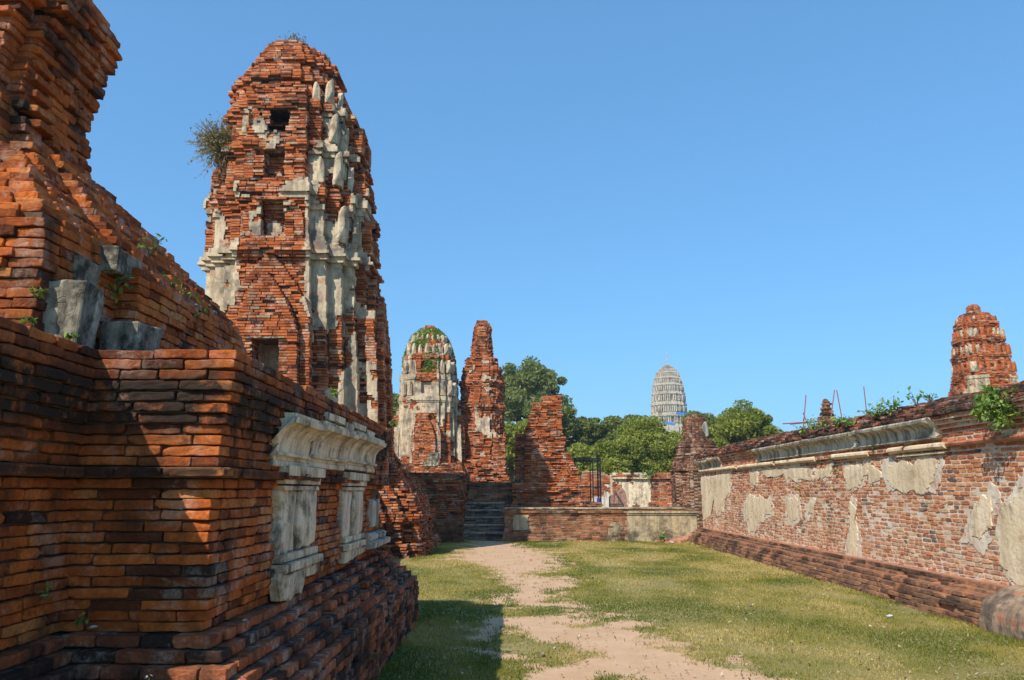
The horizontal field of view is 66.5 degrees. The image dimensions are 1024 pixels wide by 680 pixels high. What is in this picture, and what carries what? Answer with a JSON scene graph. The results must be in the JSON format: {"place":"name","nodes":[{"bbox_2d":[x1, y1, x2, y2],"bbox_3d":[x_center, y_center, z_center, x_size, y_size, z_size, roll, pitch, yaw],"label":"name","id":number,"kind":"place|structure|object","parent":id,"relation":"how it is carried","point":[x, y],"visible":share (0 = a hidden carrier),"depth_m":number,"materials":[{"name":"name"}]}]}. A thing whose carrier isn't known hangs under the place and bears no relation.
{"place":"outdoors","nodes":[
{"label":"outdoors","id":0,"kind":"place"},
{"bbox_2d":[402,463,466,473],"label":"brick plinth","id":1,"kind":"structure","parent":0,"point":[451,468],"depth_m":39.56,"materials":[{"name":"red brick"}]},
{"bbox_2d":[393,325,465,472],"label":"stuccoed prang","id":2,"kind":"structure","parent":1,"relation":"on","point":[428,417],"depth_m":40.83,"materials":[{"name":"beige paint"}]},
{"bbox_2d":[401,327,456,375],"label":"creeper","id":3,"kind":"object","parent":2,"relation":"attached to","point":[423,341],"visible":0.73,"depth_m":41.75,"materials":[{"name":"green plant"}]},
{"bbox_2d":[424,452,439,466],"bbox_3d":[-3.914,5.833,38.096,0.767,0.699,0.511,0,-11,0],"label":"headless statue","id":4,"kind":"object","parent":1,"relation":"on","point":[433,459],"visible":1,"depth_m":37.96,"materials":[{"name":"grey stone"}]},
{"bbox_2d":[458,320,509,481],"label":"eroded spire","id":5,"kind":"structure","parent":1,"relation":"on","point":[481,406],"depth_m":42.19,"materials":[{"name":"red brick"}]},
{"bbox_2d":[86,0,1023,440],"label":"sky","id":6,"kind":"structure","parent":0,"point":[784,201],"materials":[{"name":"blue"}]},
{"bbox_2d":[578,471,609,506],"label":"collapsed wall","id":7,"kind":"structure","parent":0,"point":[605,486],"depth_m":37.35,"materials":[{"name":"brick"}]},
{"bbox_2d":[609,488,626,506],"bbox_3d":[4.142,6.232,30.544,0.680,0.860,0.343,0,-11,0],"label":"fallen slab","id":8,"kind":"object","parent":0,"point":[618,498],"depth_m":30.41,"materials":[{"name":"stone"}]},
{"bbox_2d":[443,541,797,679],"bbox_3d":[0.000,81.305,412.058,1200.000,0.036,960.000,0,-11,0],"label":"path","id":9,"kind":"structure","parent":0,"point":[627,653],"depth_m":8.85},
{"bbox_2d":[610,473,672,506],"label":"plastered ruin wall","id":10,"kind":"structure","parent":0,"point":[655,491],"depth_m":35.35,"materials":[{"name":"paint"}]},
{"bbox_2d":[633,465,655,479],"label":"ivy tuft","id":11,"kind":"object","parent":10,"relation":"attached to","point":[648,473],"visible":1,"depth_m":35.29,"materials":[{"name":"green plant"}]},
{"bbox_2d":[373,540,1023,679],"bbox_3d":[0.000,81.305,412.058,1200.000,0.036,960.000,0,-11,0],"label":"ground","id":12,"kind":"structure","parent":0,"point":[506,645],"depth_m":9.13,"materials":[{"name":"green plant"}]},
{"bbox_2d":[0,141,418,679],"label":"ruined terrace","id":13,"kind":"structure","parent":12,"relation":"on","point":[187,497],"depth_m":4.25,"materials":[{"name":"brick"}]},
{"bbox_2d":[18,316,37,325],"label":"creeper","id":14,"kind":"object","parent":13,"relation":"on","point":[31,319],"visible":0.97,"depth_m":4.20,"materials":[{"name":"green plant"}]},
{"bbox_2d":[28,286,48,299],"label":"creeper","id":15,"kind":"object","parent":13,"relation":"on","point":[36,292],"visible":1,"depth_m":4.24,"materials":[{"name":"green plant"}]},
{"bbox_2d":[37,582,52,600],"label":"plinth weed","id":16,"kind":"object","parent":13,"relation":"attached to","point":[47,589],"visible":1,"depth_m":3.81,"materials":[{"name":"green plant"}]},
{"bbox_2d":[0,0,122,178],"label":"brick tower stump","id":17,"kind":"object","parent":13,"relation":"on","point":[58,62],"visible":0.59,"depth_m":6.19,"materials":[{"name":"brick"}]},
{"bbox_2d":[40,279,103,348],"bbox_3d":[-2.574,-0.115,4.554,0.272,0.433,0.265,0,-11,0],"label":"stone block","id":18,"kind":"object","parent":13,"relation":"on","point":[75,306],"depth_m":4.46,"materials":[{"name":"grey stone"}]},
{"bbox_2d":[64,330,79,339],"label":"creeper","id":19,"kind":"object","parent":13,"relation":"on","point":[69,336],"visible":0.99,"depth_m":4.32,"materials":[{"name":"green plant"}]},
{"bbox_2d":[74,612,91,624],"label":"plinth weed","id":20,"kind":"object","parent":13,"relation":"on","point":[83,620],"visible":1,"depth_m":4.00,"materials":[{"name":"green plant"}]},
{"bbox_2d":[67,255,101,286],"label":"stone block","id":21,"kind":"structure","parent":13,"relation":"on","point":[85,268],"depth_m":4.77,"materials":[{"name":"grey stone"}]},
{"bbox_2d":[99,245,142,280],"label":"stone block","id":22,"kind":"structure","parent":13,"relation":"on","point":[117,261],"depth_m":5.00,"materials":[{"name":"grey stone"}]},
{"bbox_2d":[106,274,136,305],"bbox_3d":[-2.530,-0.338,5.059,0.173,0.206,0.138,0,-11,0],"label":"creeper","id":23,"kind":"object","parent":13,"relation":"on","point":[120,290],"visible":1,"depth_m":5.07,"materials":[{"name":"green plant"}]},
{"bbox_2d":[98,321,161,350],"bbox_3d":[-2.420,0.020,4.958,0.263,0.251,0.282,-1,-11,5],"label":"stone block","id":24,"kind":"object","parent":13,"relation":"on","point":[128,335],"depth_m":4.84,"materials":[{"name":"grey stone"}]},
{"bbox_2d":[137,233,167,255],"bbox_3d":[-2.532,-0.660,5.488,0.193,0.154,0.237,6,-13,-29],"label":"creeper","id":25,"kind":"object","parent":13,"relation":"on","point":[151,249],"visible":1,"depth_m":5.46,"materials":[{"name":"green plant"}]},
{"bbox_2d":[161,271,181,288],"bbox_3d":[-2.611,-0.387,5.915,0.188,0.249,0.270,-3,-11,13],"label":"creeper","id":26,"kind":"object","parent":13,"relation":"on","point":[174,280],"visible":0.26,"depth_m":5.92,"materials":[{"name":"green plant"}]},
{"bbox_2d":[179,284,211,316],"bbox_3d":[-2.568,-0.247,6.164,0.558,0.312,0.385,-6,-12,29],"label":"creeper","id":27,"kind":"object","parent":13,"relation":"on","point":[196,295],"visible":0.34,"depth_m":6.04,"materials":[{"name":"green plant"}]},
{"bbox_2d":[329,387,342,397],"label":"ledge weed","id":28,"kind":"object","parent":13,"relation":"on","point":[333,392],"visible":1,"depth_m":6.47,"materials":[{"name":"green plant"}]},
{"bbox_2d":[390,392,398,425],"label":"tree","id":29,"kind":"object","parent":12,"relation":"on","point":[395,396],"visible":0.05,"depth_m":71.49,"materials":[{"name":"green plant"}]},
{"bbox_2d":[377,452,440,557],"bbox_3d":[-5.335,4.343,21.520,6.468,2.985,5.828,0,-11,0],"label":"stepped ruin","id":30,"kind":"object","parent":12,"relation":"on","point":[406,512],"visible":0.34,"depth_m":19.72,"materials":[{"name":"brick"}]},
{"bbox_2d":[408,472,469,524],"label":"brick terrace","id":31,"kind":"structure","parent":12,"relation":"on","point":[447,494],"depth_m":26.34,"materials":[{"name":"red brick"}]},
{"bbox_2d":[433,519,464,542],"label":"short wall","id":32,"kind":"structure","parent":12,"relation":"on","point":[450,530],"depth_m":24.82,"materials":[{"name":"brick"}]},
{"bbox_2d":[463,502,504,540],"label":"brick staircase","id":33,"kind":"structure","parent":12,"relation":"on","point":[484,521],"depth_m":26.44,"materials":[{"name":"brick"}]},
{"bbox_2d":[463,460,511,481],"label":"rubble slope","id":34,"kind":"structure","parent":12,"relation":"on","point":[479,470],"depth_m":40.38,"materials":[{"name":"brick"}]},
{"bbox_2d":[493,437,507,481],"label":"brick stump","id":35,"kind":"object","parent":12,"relation":"on","point":[499,451],"visible":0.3,"depth_m":40.76,"materials":[{"name":"red brick"}]},
{"bbox_2d":[504,418,528,481],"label":"tree","id":36,"kind":"object","parent":12,"relation":"on","point":[511,429],"visible":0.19,"depth_m":60.71,"materials":[{"name":"green plant"}]},
{"bbox_2d":[467,482,602,506],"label":"brick terrace","id":37,"kind":"structure","parent":12,"relation":"on","point":[489,492],"depth_m":27.80,"materials":[{"name":"red brick"}]},
{"bbox_2d":[502,355,577,423],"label":"broad tree","id":38,"kind":"object","parent":12,"relation":"on","point":[529,383],"visible":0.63,"depth_m":78.75,"materials":[{"name":"green plant"}]},
{"bbox_2d":[511,395,586,506],"bbox_3d":[1.279,4.565,28.231,2.696,5.091,1.568,0,-11,0],"label":"wall fragment","id":39,"kind":"object","parent":12,"relation":"on","point":[546,474],"depth_m":27.92,"materials":[{"name":"brick"}]},
{"bbox_2d":[525,403,582,448],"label":"tree","id":40,"kind":"object","parent":12,"relation":"on","point":[569,420],"visible":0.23,"depth_m":73.39,"materials":[{"name":"green plant"}]},
{"bbox_2d":[566,443,598,477],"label":"tree","id":41,"kind":"object","parent":12,"relation":"on","point":[584,451],"visible":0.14,"depth_m":62.55,"materials":[{"name":"green plant"}]},
{"bbox_2d":[564,415,621,452],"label":"tree","id":42,"kind":"object","parent":12,"relation":"on","point":[594,430],"visible":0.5,"depth_m":74.19,"materials":[{"name":"green plant"}]},
{"bbox_2d":[502,507,696,541],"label":"wall","id":43,"kind":"structure","parent":12,"relation":"on","point":[613,524],"depth_m":25.42,"materials":[{"name":"brick"}]},
{"bbox_2d":[583,435,651,474],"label":"tree","id":44,"kind":"object","parent":12,"relation":"on","point":[620,454],"visible":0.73,"depth_m":58.66,"materials":[{"name":"green plant"}]},
{"bbox_2d":[601,414,638,429],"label":"tree","id":45,"kind":"object","parent":12,"relation":"on","point":[625,418],"visible":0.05,"depth_m":79.80,"materials":[{"name":"green plant"}]},
{"bbox_2d":[613,415,681,472],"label":"tree","id":46,"kind":"object","parent":12,"relation":"on","point":[648,433],"visible":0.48,"depth_m":61.61,"materials":[{"name":"green plant"}]},
{"bbox_2d":[657,531,665,539],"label":"green weed","id":47,"kind":"object","parent":12,"relation":"on","point":[662,536],"visible":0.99,"depth_m":25.00,"materials":[{"name":"green plant"}]},
{"bbox_2d":[650,352,686,433],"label":"white prang","id":48,"kind":"structure","parent":12,"relation":"on","point":[668,398],"depth_m":247.19,"materials":[{"name":"stone"}]},
{"bbox_2d":[674,533,692,540],"bbox_3d":[5.450,6.293,24.908,1.100,0.300,0.900,0,-11,0],"label":"dust heap","id":49,"kind":"object","parent":12,"relation":"on","point":[683,537],"visible":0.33,"depth_m":24.90,"materials":[{"name":"orange soil"}]},
{"bbox_2d":[669,414,716,526],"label":"brick pillar","id":50,"kind":"structure","parent":12,"relation":"on","point":[685,475],"depth_m":29.35,"materials":[{"name":"brick"}]},
{"bbox_2d":[662,426,729,470],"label":"tree","id":51,"kind":"object","parent":12,"relation":"on","point":[719,442],"visible":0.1,"depth_m":60.90,"materials":[{"name":"green plant"}]},
{"bbox_2d":[680,410,725,427],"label":"tree","id":52,"kind":"object","parent":12,"relation":"on","point":[711,417],"visible":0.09,"depth_m":69.08,"materials":[{"name":"green plant"}]},
{"bbox_2d":[398,544,1023,679],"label":"fallen leaves","id":53,"kind":"object","parent":12,"relation":"on","point":[772,649],"visible":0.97,"depth_m":9.04,"materials":[{"name":"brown plant"}]},
{"bbox_2d":[706,399,783,443],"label":"tree","id":54,"kind":"object","parent":12,"relation":"on","point":[740,423],"visible":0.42,"depth_m":62.24,"materials":[{"name":"green plant"}]},
{"bbox_2d":[803,395,806,427],"bbox_3d":[9.198,3.397,24.807,0.549,3.307,0.034,0,-11,0],"label":"steel rod","id":55,"kind":"object","parent":12,"relation":"on","point":[804,409],"visible":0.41,"depth_m":25.04,"materials":[{"name":"metal"}]},
{"bbox_2d":[816,399,835,424],"bbox_3d":[10.477,3.836,25.728,0.583,3.819,0.591,0,-11,0],"label":"stacked finial","id":56,"kind":"object","parent":12,"relation":"on","point":[825,408],"visible":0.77,"depth_m":25.93,"materials":[{"name":"brick"}]},
{"bbox_2d":[830,390,834,421],"bbox_3d":[10.063,3.132,24.858,0.680,3.101,0.034,0,-11,0],"label":"steel rod","id":57,"kind":"object","parent":12,"relation":"on","point":[832,405],"visible":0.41,"depth_m":25.05,"materials":[{"name":"red metal"}]},
{"bbox_2d":[836,390,842,418],"bbox_3d":[10.618,3.132,24.858,0.356,3.098,0.034,0,-11,0],"label":"steel rod","id":58,"kind":"object","parent":12,"relation":"on","point":[839,403],"visible":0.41,"depth_m":25.05,"materials":[{"name":"red metal"}]},
{"bbox_2d":[688,527,1023,641],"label":"wall plinth","id":59,"kind":"structure","parent":12,"relation":"on","point":[990,607],"depth_m":11.55,"materials":[{"name":"brick"}]},
{"bbox_2d":[692,380,1023,585],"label":"boundary wall","id":60,"kind":"structure","parent":12,"relation":"on","point":[936,485],"depth_m":12.31,"materials":[{"name":"brick"}]},
{"bbox_2d":[795,423,811,434],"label":"wall weed","id":61,"kind":"object","parent":60,"relation":"on","point":[802,430],"depth_m":15.99,"materials":[{"name":"green plant"}]},
{"bbox_2d":[803,415,834,430],"bbox_3d":[5.909,1.589,15.030,0.614,0.326,0.369,-11,-15,43],"label":"wall weed","id":62,"kind":"object","parent":60,"relation":"on","point":[817,425],"depth_m":15.07,"materials":[{"name":"green plant"}]},
{"bbox_2d":[830,411,849,427],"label":"wall weed","id":63,"kind":"object","parent":60,"relation":"on","point":[839,422],"depth_m":14.21,"materials":[{"name":"green plant"}]},
{"bbox_2d":[841,416,857,427],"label":"wall weed","id":64,"kind":"object","parent":60,"relation":"on","point":[848,422],"depth_m":13.65,"materials":[{"name":"green plant"}]},
{"bbox_2d":[857,401,890,417],"bbox_3d":[5.977,1.164,12.749,0.516,0.317,0.459,0,-11,0],"label":"wall weed","id":65,"kind":"object","parent":60,"relation":"on","point":[868,411],"depth_m":12.74,"materials":[{"name":"green plant"}]},
{"bbox_2d":[876,391,903,414],"bbox_3d":[5.945,0.994,12.206,0.395,0.346,0.527,0,-11,0],"label":"wall weed","id":66,"kind":"object","parent":60,"relation":"on","point":[894,405],"depth_m":12.21,"materials":[{"name":"green plant"}]},
{"bbox_2d":[905,386,921,405],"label":"wall weed","id":67,"kind":"object","parent":60,"relation":"on","point":[917,397],"depth_m":11.54,"materials":[{"name":"green plant"}]},
{"bbox_2d":[920,391,937,403],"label":"wall weed","id":68,"kind":"object","parent":60,"relation":"on","point":[929,400],"depth_m":11.18,"materials":[{"name":"green plant"}]},
{"bbox_2d":[968,379,1023,434],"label":"bush","id":69,"kind":"object","parent":60,"relation":"attached to","point":[996,407],"visible":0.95,"depth_m":9.39,"materials":[{"name":"green plant"}]},
{"bbox_2d":[948,304,1018,396],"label":"distant brick prang","id":70,"kind":"structure","parent":12,"relation":"on","point":[981,350],"depth_m":40.72,"materials":[{"name":"red brick"}]},
{"bbox_3d":[4.100,7.006,29.907,3.822,0.920,2.610,0,-11,0],"label":"brick floor platform","id":71,"kind":"object","parent":12,"relation":"on","visible":0},
{"bbox_2d":[565,436,584,482],"bbox_3d":[2.398,5.195,30.601,0.758,3.012,0.640,9,-14,-38],"label":"yellow green sapling","id":72,"kind":"object","parent":71,"relation":"on","point":[576,462],"visible":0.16,"depth_m":30.63,"materials":[{"name":"green plant"}]},
{"bbox_2d":[572,458,601,501],"bbox_3d":[2.826,5.474,29.598,0.997,1.969,1.041,0,-11,0],"label":"iron cage","id":73,"kind":"object","parent":71,"relation":"on","point":[592,460],"visible":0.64,"depth_m":29.48,"materials":[{"name":"black metal"}]},
{"bbox_3d":[9.816,2.637,25.257,1.673,0.217,0.027,0,-11,0],"label":"horizontal rail","id":74,"kind":"object","parent":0,"visible":0},
{"bbox_2d":[782,420,826,423],"bbox_3d":[9.421,2.649,25.152,1.422,0.132,0.036,0,-11,0],"label":"horizontal rail","id":75,"kind":"object","parent":74,"relation":"attached to","point":[801,422],"visible":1,"depth_m":25.14,"materials":[{"name":"metal"}]},
{"bbox_3d":[-6.903,4.345,19.412,6.652,2.161,7.433,0,-11,0],"label":"prang platform","id":76,"kind":"object","parent":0,"visible":0},
{"bbox_2d":[197,40,394,490],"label":"leaning prang","id":77,"kind":"structure","parent":76,"relation":"on","point":[289,263],"depth_m":20.34,"materials":[{"name":"brick"}]},
{"bbox_2d":[184,111,240,182],"bbox_3d":[-7.977,-5.123,21.176,1.742,2.084,1.277,0,-11,0],"label":"dry bush","id":78,"kind":"object","parent":77,"relation":"attached to","point":[214,141],"visible":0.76,"depth_m":21.03,"materials":[{"name":"green plant"}]},
{"bbox_2d":[279,31,305,42],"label":"dry grass tuft","id":79,"kind":"object","parent":77,"relation":"on","point":[293,35],"visible":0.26,"depth_m":22.66,"materials":[{"name":"beige plant"}]}
]}

